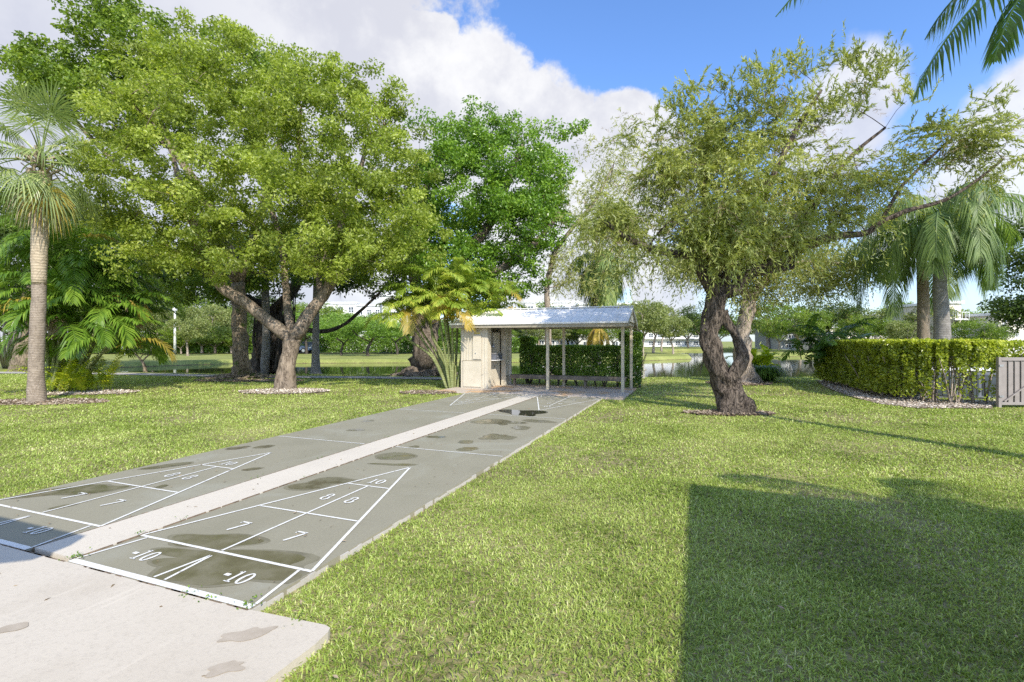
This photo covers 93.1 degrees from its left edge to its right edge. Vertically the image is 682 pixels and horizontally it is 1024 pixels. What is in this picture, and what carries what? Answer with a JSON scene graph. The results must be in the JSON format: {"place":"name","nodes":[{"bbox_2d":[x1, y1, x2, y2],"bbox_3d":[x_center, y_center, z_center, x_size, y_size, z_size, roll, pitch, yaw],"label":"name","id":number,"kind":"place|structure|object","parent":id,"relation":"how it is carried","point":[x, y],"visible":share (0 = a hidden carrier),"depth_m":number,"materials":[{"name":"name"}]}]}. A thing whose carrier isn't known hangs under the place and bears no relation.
{"place":"outdoors","nodes":[
{"label":"outdoors","id":0,"kind":"place"},
{"bbox_2d":[0,545,329,681],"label":"patio slab","id":1,"kind":"structure","parent":0,"point":[86,624],"depth_m":2.73,"materials":[{"name":"concrete"}]},
{"bbox_2d":[0,622,27,632],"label":"damp patch","id":2,"kind":"object","parent":1,"relation":"on","point":[14,627],"visible":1,"depth_m":2.77,"materials":[{"name":"grey concrete"}]},
{"bbox_2d":[205,660,244,677],"bbox_3d":[-1.430,1.635,2.429,0.174,0.001,0.101,0,0,-22],"label":"damp patch","id":3,"kind":"object","parent":1,"relation":"on","point":[224,667],"visible":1,"depth_m":2.42,"materials":[{"name":"grey concrete"}]},
{"bbox_2d":[217,626,277,641],"bbox_3d":[-1.474,1.635,2.707,0.284,0.001,0.129,0,0,-6],"label":"damp patch","id":4,"kind":"object","parent":1,"relation":"on","point":[250,633],"visible":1,"depth_m":2.70,"materials":[{"name":"grey concrete"}]},
{"bbox_2d":[2,394,540,609],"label":"joint dirt","id":5,"kind":"structure","parent":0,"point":[33,549],"depth_m":4.38,"materials":[{"name":"soil"}]},
{"bbox_2d":[58,456,322,624],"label":"weeds","id":6,"kind":"object","parent":5,"relation":"on","point":[255,596],"visible":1,"depth_m":3.10,"materials":[{"name":"green plant"}]},
{"bbox_2d":[320,302,365,347],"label":"apartment building","id":7,"kind":"structure","parent":0,"point":[349,307],"depth_m":106.00,"materials":[{"name":"white paint"}]},
{"bbox_2d":[355,305,381,322],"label":"apartment building","id":8,"kind":"structure","parent":0,"point":[371,309],"depth_m":100.00,"materials":[{"name":"white paint"}]},
{"bbox_2d":[97,351,818,376],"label":"lake water","id":9,"kind":"structure","parent":0,"point":[694,366],"depth_m":37.91,"materials":[{"name":"grey liquid"}]},
{"bbox_2d":[0,342,1023,681],"bbox_3d":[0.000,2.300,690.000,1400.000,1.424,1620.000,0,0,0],"label":"lawn","id":10,"kind":"structure","parent":0,"point":[302,358],"depth_m":4.20,"materials":[{"name":"plant"}]},
{"bbox_2d":[0,296,29,368],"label":"clump palm","id":11,"kind":"object","parent":10,"relation":"on","point":[3,361],"visible":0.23,"depth_m":27.38,"materials":[{"name":"green plant"}]},
{"bbox_2d":[0,398,109,404],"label":"gravel bed","id":12,"kind":"object","parent":10,"relation":"on","point":[15,401],"visible":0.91,"depth_m":13.24,"materials":[{"name":"beige gravel"}]},
{"bbox_2d":[0,77,129,402],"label":"fan palm","id":13,"kind":"object","parent":10,"relation":"on","point":[39,199],"visible":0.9,"depth_m":13.24,"materials":[{"name":"green plant"}]},
{"bbox_2d":[0,176,177,370],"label":"spreading tree","id":14,"kind":"object","parent":10,"relation":"on","point":[18,360],"visible":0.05,"depth_m":27.17,"materials":[{"name":"green plant"}]},
{"bbox_2d":[47,389,139,394],"bbox_3d":[-13.897,1.661,15.805,3.118,0.099,1.553,0,0,0],"label":"gravel bed","id":15,"kind":"object","parent":10,"relation":"on","point":[99,391],"visible":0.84,"depth_m":15.66,"materials":[{"name":"beige gravel"}]},
{"bbox_2d":[0,346,131,391],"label":"undergrowth palm","id":16,"kind":"object","parent":15,"relation":"on","point":[67,380],"visible":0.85,"depth_m":15.82,"materials":[{"name":"plant"}]},
{"bbox_2d":[0,201,186,391],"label":"clumping palm","id":17,"kind":"object","parent":10,"relation":"on","point":[69,269],"visible":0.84,"depth_m":15.72,"materials":[{"name":"green plant"}]},
{"bbox_2d":[114,336,178,371],"bbox_3d":[-20.043,0.741,26.353,3.574,2.052,2.176,0,0,0],"label":"lake shrub","id":18,"kind":"object","parent":10,"relation":"on","point":[144,364],"visible":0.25,"depth_m":26.31,"materials":[{"name":"green plant"}]},
{"bbox_2d":[122,306,183,334],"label":"olive tree","id":19,"kind":"object","parent":10,"relation":"on","point":[164,320],"visible":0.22,"depth_m":62.47,"materials":[{"name":"green plant"}]},
{"bbox_2d":[144,325,180,353],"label":"leafy tree","id":20,"kind":"object","parent":10,"relation":"on","point":[161,331],"visible":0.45,"depth_m":61.39,"materials":[{"name":"green plant"}]},
{"bbox_2d":[92,340,252,353],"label":"hedge","id":21,"kind":"object","parent":10,"relation":"on","point":[196,348],"visible":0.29,"depth_m":63.33,"materials":[{"name":"green plant"}]},
{"bbox_2d":[162,317,211,355],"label":"olive tree","id":22,"kind":"object","parent":10,"relation":"on","point":[186,331],"visible":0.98,"depth_m":54.48,"materials":[{"name":"green plant"}]},
{"bbox_2d":[156,288,226,326],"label":"leafy tree","id":23,"kind":"object","parent":10,"relation":"on","point":[202,302],"visible":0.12,"depth_m":86.55,"materials":[{"name":"green plant"}]},
{"bbox_2d":[0,0,382,379],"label":"tall tree","id":24,"kind":"object","parent":10,"relation":"on","point":[23,57],"visible":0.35,"depth_m":21.64,"materials":[{"name":"green plant"}]},
{"bbox_2d":[184,304,231,350],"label":"olive tree","id":25,"kind":"object","parent":10,"relation":"on","point":[222,316],"visible":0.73,"depth_m":65.18,"materials":[{"name":"green plant"}]},
{"bbox_2d":[187,322,231,353],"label":"dense tree","id":26,"kind":"object","parent":10,"relation":"on","point":[223,330],"visible":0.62,"depth_m":61.72,"materials":[{"name":"green plant"}]},
{"bbox_2d":[0,372,456,379],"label":"footpath","id":27,"kind":"structure","parent":10,"relation":"on","point":[211,375],"depth_m":22.80,"materials":[{"name":"concrete"}]},
{"bbox_2d":[193,378,302,381],"bbox_3d":[-11.213,1.655,20.633,4.750,0.095,1.392,0,0,0],"label":"gravel bed","id":28,"kind":"object","parent":10,"relation":"on","point":[249,380],"visible":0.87,"depth_m":20.62,"materials":[{"name":"gravel"}]},
{"bbox_2d":[52,6,455,388],"bbox_3d":[-8.264,-4.880,16.634,12.613,13.502,9.289,0,0,0],"label":"shade tree","id":29,"kind":"object","parent":10,"relation":"on","point":[259,118],"visible":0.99,"depth_m":15.40,"materials":[{"name":"green plant"}]},
{"bbox_2d":[0,392,523,551],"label":"shuffleboard court","id":30,"kind":"object","parent":10,"relation":"on","point":[289,450],"visible":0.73,"depth_m":6.09,"materials":[{"name":"grey paint"}]},
{"bbox_2d":[3,484,128,498],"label":"puddle","id":31,"kind":"object","parent":30,"relation":"on","point":[88,489],"visible":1,"depth_m":5.35,"materials":[{"name":"liquid"}]},
{"bbox_2d":[0,452,271,546],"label":"scoring triangle","id":32,"kind":"object","parent":30,"relation":"on","point":[90,524],"visible":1,"depth_m":5.03,"materials":[{"name":"white paint"}]},
{"bbox_2d":[94,206,434,373],"bbox_3d":[-13.409,-3.508,28.062,19.546,11.396,8.648,0,0,0],"label":"banyan tree","id":33,"kind":"object","parent":10,"relation":"on","point":[276,313],"visible":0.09,"depth_m":26.72,"materials":[{"name":"green plant"}]},
{"bbox_2d":[244,230,288,373],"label":"vine palm","id":34,"kind":"object","parent":10,"relation":"on","point":[265,360],"visible":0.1,"depth_m":25.89,"materials":[{"name":"green plant"}]},
{"bbox_2d":[238,388,329,393],"bbox_3d":[-7.617,1.658,16.236,2.999,0.106,1.756,0,0,0],"label":"gravel bed","id":35,"kind":"object","parent":10,"relation":"on","point":[283,391],"visible":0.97,"depth_m":16.08,"materials":[{"name":"beige gravel"}]},
{"bbox_2d":[35,394,538,561],"bbox_3d":[-1.449,1.721,9.325,0.510,0.158,11.888,0,0,21],"label":"walkway strip","id":36,"kind":"object","parent":10,"relation":"on","point":[102,537],"visible":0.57,"depth_m":5.12,"materials":[{"name":"beige paint"}]},
{"bbox_2d":[289,243,340,373],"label":"slim palm","id":37,"kind":"object","parent":10,"relation":"on","point":[315,363],"visible":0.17,"depth_m":25.74,"materials":[{"name":"grey plant"}]},
{"bbox_2d":[295,313,341,353],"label":"shade tree","id":38,"kind":"object","parent":10,"relation":"on","point":[305,338],"visible":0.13,"depth_m":61.86,"materials":[{"name":"green plant"}]},
{"bbox_2d":[297,302,352,340],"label":"leafy tree","id":39,"kind":"object","parent":10,"relation":"on","point":[332,309],"visible":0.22,"depth_m":88.42,"materials":[{"name":"green plant"}]},
{"bbox_2d":[68,395,600,609],"bbox_3d":[-0.358,1.725,8.873,1.830,0.150,11.940,0,0,21],"label":"shuffleboard court","id":40,"kind":"object","parent":10,"relation":"on","point":[412,490],"visible":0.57,"depth_m":4.96,"materials":[{"name":"grey paint"}]},
{"bbox_2d":[69,558,255,608],"bbox_3d":[-2.460,1.645,3.328,1.830,0.001,0.052,0,0,21],"label":"base line","id":41,"kind":"object","parent":40,"relation":"on","point":[157,581],"visible":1,"depth_m":3.29,"materials":[{"name":"white paint"}]},
{"bbox_2d":[153,560,240,584],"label":"puddle","id":42,"kind":"object","parent":40,"relation":"on","point":[208,572],"visible":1,"depth_m":3.44,"materials":[{"name":"liquid"}]},
{"bbox_2d":[147,566,246,587],"bbox_3d":[-2.196,1.648,3.450,0.786,0.001,0.394,0,0,21],"label":"damp rim","id":43,"kind":"object","parent":40,"relation":"on","point":[151,573],"visible":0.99,"depth_m":3.31,"materials":[{"name":"concrete"}]},
{"bbox_2d":[172,534,263,548],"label":"puddle","id":44,"kind":"object","parent":40,"relation":"on","point":[222,541],"visible":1,"depth_m":4.01,"materials":[{"name":"liquid"}]},
{"bbox_2d":[167,533,269,549],"bbox_3d":[-2.452,1.649,4.000,0.928,0.001,0.329,0,0,3],"label":"damp rim","id":45,"kind":"object","parent":40,"relation":"on","point":[266,540],"visible":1,"depth_m":4.01,"materials":[{"name":"concrete"}]},
{"bbox_2d":[152,548,304,580],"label":"puddle","id":46,"kind":"object","parent":40,"relation":"on","point":[263,570],"visible":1,"depth_m":3.66,"materials":[{"name":"liquid"}]},
{"bbox_2d":[147,547,319,583],"bbox_3d":[-2.154,1.648,3.654,1.471,0.001,0.483,0,0,12],"label":"damp rim","id":47,"kind":"object","parent":40,"relation":"on","point":[309,558],"visible":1,"depth_m":3.65,"materials":[{"name":"concrete"}]},
{"bbox_2d":[77,467,410,603],"bbox_3d":[-1.887,1.644,4.839,1.856,0.002,3.177,0,0,21],"label":"scoring triangle","id":48,"kind":"object","parent":40,"relation":"on","point":[320,561],"visible":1,"depth_m":3.98,"materials":[{"name":"white paint"}]},
{"bbox_2d":[130,479,385,583],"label":"score numbers","id":49,"kind":"object","parent":40,"relation":"on","point":[254,575],"visible":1,"depth_m":3.77,"materials":[{"name":"white paint"}]},
{"bbox_2d":[288,477,355,488],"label":"puddle","id":50,"kind":"object","parent":40,"relation":"on","point":[319,483],"visible":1,"depth_m":5.61,"materials":[{"name":"liquid"}]},
{"bbox_2d":[377,453,414,458],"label":"puddle","id":51,"kind":"object","parent":40,"relation":"on","point":[395,456],"visible":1,"depth_m":6.92,"materials":[{"name":"liquid"}]},
{"bbox_2d":[251,398,601,611],"bbox_3d":[0.501,1.710,8.529,0.017,0.119,11.905,0,0,21],"label":"court edging","id":52,"kind":"object","parent":40,"relation":"attached to","point":[302,582],"visible":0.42,"depth_m":4.14,"materials":[{"name":"concrete"}]},
{"bbox_2d":[475,419,524,424],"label":"puddle","id":53,"kind":"object","parent":40,"relation":"on","point":[496,421],"visible":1,"depth_m":9.81,"materials":[{"name":"liquid"}]},
{"bbox_2d":[499,409,547,415],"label":"puddle","id":54,"kind":"object","parent":40,"relation":"on","point":[524,412],"visible":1,"depth_m":11.18,"materials":[{"name":"grey liquid"}]},
{"bbox_2d":[319,321,363,355],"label":"shade tree","id":55,"kind":"object","parent":10,"relation":"on","point":[328,336],"visible":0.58,"depth_m":54.68,"materials":[{"name":"green plant"}]},
{"bbox_2d":[331,317,403,355],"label":"shade tree","id":56,"kind":"object","parent":10,"relation":"on","point":[359,324],"visible":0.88,"depth_m":52.82,"materials":[{"name":"green plant"}]},
{"bbox_2d":[319,337,532,352],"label":"hedge","id":57,"kind":"object","parent":10,"relation":"on","point":[360,345],"visible":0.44,"depth_m":65.34,"materials":[{"name":"green plant"}]},
{"bbox_2d":[399,389,456,393],"bbox_3d":[-2.757,1.656,15.897,1.920,0.093,1.122,0,0,0],"label":"gravel bed","id":58,"kind":"object","parent":10,"relation":"on","point":[431,391],"visible":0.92,"depth_m":15.78,"materials":[{"name":"beige gravel"}]},
{"bbox_2d":[363,256,526,388],"bbox_3d":[-2.315,-0.637,17.826,5.821,4.822,4.125,0,0,-36],"label":"areca palm","id":59,"kind":"object","parent":10,"relation":"on","point":[447,305],"visible":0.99,"depth_m":17.22,"materials":[{"name":"green plant"}]},
{"bbox_2d":[377,95,591,376],"bbox_3d":[-1.392,-5.004,23.086,10.100,13.725,7.375,0,0,13],"label":"ficus tree","id":60,"kind":"object","parent":10,"relation":"on","point":[536,206],"visible":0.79,"depth_m":22.26,"materials":[{"name":"green plant"}]},
{"bbox_2d":[0,398,1023,678],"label":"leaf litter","id":61,"kind":"object","parent":10,"relation":"on","point":[472,558],"visible":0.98,"depth_m":4.04,"materials":[{"name":"brown plant"}]},
{"bbox_2d":[518,335,543,383],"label":"hedge pillar","id":62,"kind":"structure","parent":10,"relation":"on","point":[526,355],"depth_m":18.90,"materials":[{"name":"green plant"}]},
{"bbox_2d":[521,329,551,339],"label":"olive tree","id":63,"kind":"object","parent":10,"relation":"on","point":[534,332],"visible":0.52,"depth_m":69.74,"materials":[{"name":"green plant"}]},
{"bbox_2d":[438,384,635,399],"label":"shelter slab","id":64,"kind":"structure","parent":10,"relation":"on","point":[610,393],"depth_m":16.06,"materials":[{"name":"beige concrete"}]},
{"bbox_2d":[450,306,637,392],"bbox_3d":[1.165,0.236,17.039,6.060,2.803,2.792,0,0,21],"label":"picnic shelter","id":65,"kind":"object","parent":64,"relation":"on","point":[480,368],"visible":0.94,"depth_m":16.76,"materials":[{"name":"paint"}]},
{"bbox_2d":[463,361,480,386],"bbox_3d":[-1.388,1.145,16.864,0.690,0.890,0.018,0,0,21],"label":"lower door","id":66,"kind":"structure","parent":65,"relation":"in","point":[471,369],"depth_m":16.85,"materials":[{"name":"paint"}]},
{"bbox_2d":[510,374,626,388],"bbox_3d":[1.944,1.434,17.259,4.200,0.408,0.345,0,0,21],"label":"long bench","id":67,"kind":"object","parent":64,"relation":"on","point":[567,377],"visible":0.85,"depth_m":17.08,"materials":[{"name":"brown wood"}]},
{"bbox_2d":[523,301,579,344],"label":"apartment building","id":68,"kind":"structure","parent":10,"relation":"on","point":[530,304],"depth_m":103.97,"materials":[{"name":"white paint"}]},
{"bbox_2d":[531,344,620,386],"bbox_3d":[2.517,0.912,18.474,3.595,1.664,1.198,0,0,22],"label":"shelter hedge","id":69,"kind":"object","parent":10,"relation":"on","point":[572,355],"visible":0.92,"depth_m":18.23,"materials":[{"name":"green plant"}]},
{"bbox_2d":[538,107,662,374],"bbox_3d":[4.167,-4.725,23.962,6.387,13.009,4.882,0,0,-18],"label":"feathery tree","id":70,"kind":"object","parent":10,"relation":"on","point":[554,253],"visible":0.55,"depth_m":23.81,"materials":[{"name":"green plant"}]},
{"bbox_2d":[566,247,638,375],"bbox_3d":[4.606,-1.575,25.101,3.845,6.668,3.866,0,0,0],"label":"lake palm","id":71,"kind":"object","parent":10,"relation":"on","point":[597,336],"visible":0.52,"depth_m":24.44,"materials":[{"name":"green plant"}]},
{"bbox_2d":[618,331,646,387],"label":"hedge pillar","id":72,"kind":"structure","parent":10,"relation":"on","point":[638,359],"depth_m":17.44,"materials":[{"name":"green plant"}]},
{"bbox_2d":[618,298,669,355],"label":"olive tree","id":73,"kind":"object","parent":10,"relation":"on","point":[657,318],"visible":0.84,"depth_m":54.68,"materials":[{"name":"green plant"}]},
{"bbox_2d":[644,331,699,346],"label":"apartment building","id":74,"kind":"structure","parent":10,"relation":"on","point":[681,341],"depth_m":139.97,"materials":[{"name":"white paint"}]},
{"bbox_2d":[654,316,693,353],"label":"olive tree","id":75,"kind":"object","parent":10,"relation":"on","point":[676,325],"visible":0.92,"depth_m":60.80,"materials":[{"name":"green plant"}]},
{"bbox_2d":[671,300,736,334],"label":"dense tree","id":76,"kind":"object","parent":10,"relation":"on","point":[692,316],"visible":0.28,"depth_m":102.86,"materials":[{"name":"green plant"}]},
{"bbox_2d":[682,409,775,415],"bbox_3d":[5.026,1.659,11.314,2.097,0.106,0.846,0,0,0],"label":"gravel bed","id":77,"kind":"object","parent":10,"relation":"on","point":[717,413],"visible":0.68,"depth_m":11.12,"materials":[{"name":"beige gravel"}]},
{"bbox_2d":[725,344,782,367],"bbox_3d":[11.914,0.880,23.792,2.321,1.480,2.459,0,0,0],"label":"croton shrub","id":78,"kind":"object","parent":10,"relation":"on","point":[765,357],"visible":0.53,"depth_m":23.42,"materials":[{"name":"green plant"}]},
{"bbox_2d":[730,300,799,348],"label":"leafy tree","id":79,"kind":"object","parent":10,"relation":"on","point":[773,313],"visible":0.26,"depth_m":93.59,"materials":[{"name":"green plant"}]},
{"bbox_2d":[637,204,907,382],"bbox_3d":[10.203,-2.027,19.427,10.448,7.724,5.634,0,0,0],"label":"paperbark tree","id":80,"kind":"object","parent":10,"relation":"on","point":[750,375],"visible":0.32,"depth_m":19.32,"materials":[{"name":"green plant"}]},
{"bbox_2d":[754,365,790,380],"bbox_3d":[10.632,1.329,20.360,2.574,0.643,2.476,0,0,0],"label":"liriope clump","id":81,"kind":"object","parent":10,"relation":"on","point":[768,373],"visible":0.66,"depth_m":19.86,"materials":[{"name":"green plant"}]},
{"bbox_2d":[755,319,793,349],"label":"apartment building","id":82,"kind":"structure","parent":10,"relation":"on","point":[786,344],"depth_m":94.39,"materials":[{"name":"grey paint"}]},
{"bbox_2d":[756,316,796,351],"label":"leafy tree","id":83,"kind":"object","parent":10,"relation":"on","point":[777,332],"visible":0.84,"depth_m":73.55,"materials":[{"name":"green plant"}]},
{"bbox_2d":[546,20,1023,415],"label":"bottlebrush tree","id":84,"kind":"object","parent":10,"relation":"on","point":[726,230],"visible":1,"depth_m":11.08,"materials":[{"name":"green plant"}]},
{"bbox_2d":[776,306,835,348],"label":"leafy tree","id":85,"kind":"object","parent":10,"relation":"on","point":[802,322],"visible":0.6,"depth_m":70.37,"materials":[{"name":"green plant"}]},
{"bbox_2d":[779,300,840,349],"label":"dense tree","id":86,"kind":"object","parent":10,"relation":"on","point":[826,308],"visible":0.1,"depth_m":80.06,"materials":[{"name":"green plant"}]},
{"bbox_2d":[781,313,876,367],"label":"broad palm","id":87,"kind":"object","parent":10,"relation":"on","point":[819,347],"visible":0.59,"depth_m":18.96,"materials":[{"name":"green plant"}]},
{"bbox_2d":[793,295,873,337],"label":"dense tree","id":88,"kind":"object","parent":10,"relation":"on","point":[845,309],"visible":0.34,"depth_m":73.96,"materials":[{"name":"green plant"}]},
{"bbox_2d":[829,314,882,338],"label":"leafy tree","id":89,"kind":"object","parent":10,"relation":"on","point":[852,321],"visible":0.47,"depth_m":69.53,"materials":[{"name":"green plant"}]},
{"bbox_2d":[833,308,889,338],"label":"olive tree","id":90,"kind":"object","parent":10,"relation":"on","point":[879,315],"visible":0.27,"depth_m":73.11,"materials":[{"name":"green plant"}]},
{"bbox_2d":[859,317,914,338],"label":"leafy tree","id":91,"kind":"object","parent":10,"relation":"on","point":[880,332],"visible":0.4,"depth_m":66.32,"materials":[{"name":"green plant"}]},
{"bbox_2d":[775,0,1023,104],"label":"coconut palm","id":92,"kind":"object","parent":10,"relation":"on","point":[1010,33],"visible":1,"depth_m":6.53,"materials":[{"name":"green plant"}]},
{"bbox_2d":[884,320,916,338],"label":"olive tree","id":93,"kind":"object","parent":10,"relation":"on","point":[898,330],"visible":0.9,"depth_m":60.05,"materials":[{"name":"green plant"}]},
{"bbox_2d":[818,380,995,407],"bbox_3d":[11.806,1.660,16.469,4.000,0.093,8.771,0,0,0],"label":"hedge bed","id":94,"kind":"object","parent":10,"relation":"on","point":[887,399],"visible":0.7,"depth_m":13.45,"materials":[{"name":"beige gravel"}]},
{"bbox_2d":[813,337,1008,403],"bbox_3d":[12.129,0.813,16.218,2.592,1.864,7.684,0,0,5],"label":"boxed hedge","id":95,"kind":"object","parent":10,"relation":"on","point":[872,365],"visible":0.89,"depth_m":13.40,"materials":[{"name":"green plant"}]},
{"bbox_2d":[839,200,1015,363],"bbox_3d":[14.225,-1.571,16.951,4.305,6.642,4.349,0,0,-27],"label":"queen palm","id":96,"kind":"object","parent":10,"relation":"on","point":[924,302],"visible":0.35,"depth_m":16.90,"materials":[{"name":"green plant"}]},
{"bbox_2d":[887,301,969,338],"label":"apartment building","id":97,"kind":"structure","parent":10,"relation":"on","point":[910,307],"depth_m":63.85,"materials":[{"name":"beige paint"}]},
{"bbox_2d":[901,306,965,334],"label":"olive tree","id":98,"kind":"object","parent":10,"relation":"on","point":[910,315],"visible":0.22,"depth_m":63.55,"materials":[{"name":"green plant"}]},
{"bbox_2d":[886,367,995,397],"bbox_3d":[13.183,1.255,14.850,3.020,0.890,1.020,0,0,-2],"label":"fence","id":99,"kind":"object","parent":10,"relation":"on","point":[981,386],"visible":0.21,"depth_m":14.40,"materials":[{"name":"grey plastic"}]},
{"bbox_2d":[859,180,1023,367],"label":"queen palm","id":100,"kind":"object","parent":10,"relation":"on","point":[923,233],"visible":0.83,"depth_m":14.33,"materials":[{"name":"green plant"}]},
{"bbox_2d":[907,356,983,401],"bbox_3d":[12.808,1.040,16.820,1.167,1.320,8.125,0,0,14],"label":"picket fence","id":101,"kind":"object","parent":10,"relation":"on","point":[936,393],"visible":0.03,"depth_m":13.24,"materials":[{"name":"beige paint"}]},
{"bbox_2d":[916,339,1023,366],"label":"hedge","id":102,"kind":"object","parent":10,"relation":"on","point":[1016,344],"visible":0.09,"depth_m":16.13,"materials":[{"name":"green plant"}]},
{"bbox_2d":[951,317,1015,340],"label":"leafy tree","id":103,"kind":"object","parent":10,"relation":"on","point":[990,331],"visible":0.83,"depth_m":47.22,"materials":[{"name":"green plant"}]},
{"bbox_2d":[961,313,1023,354],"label":"apartment building","id":104,"kind":"structure","parent":10,"relation":"on","point":[1020,333],"depth_m":58.96,"materials":[{"name":"beige paint"}]},
{"bbox_2d":[975,212,1023,333],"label":"edge tree","id":105,"kind":"object","parent":10,"relation":"on","point":[1009,311],"visible":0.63,"depth_m":24.17,"materials":[{"name":"green plant"}]},
{"bbox_2d":[996,357,1023,407],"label":"board gate","id":106,"kind":"structure","parent":10,"relation":"on","point":[1009,380],"depth_m":12.31,"materials":[{"name":"beige paint"}]},
{"bbox_2d":[0,0,1023,341],"label":"sky","id":107,"kind":"structure","parent":0,"point":[568,60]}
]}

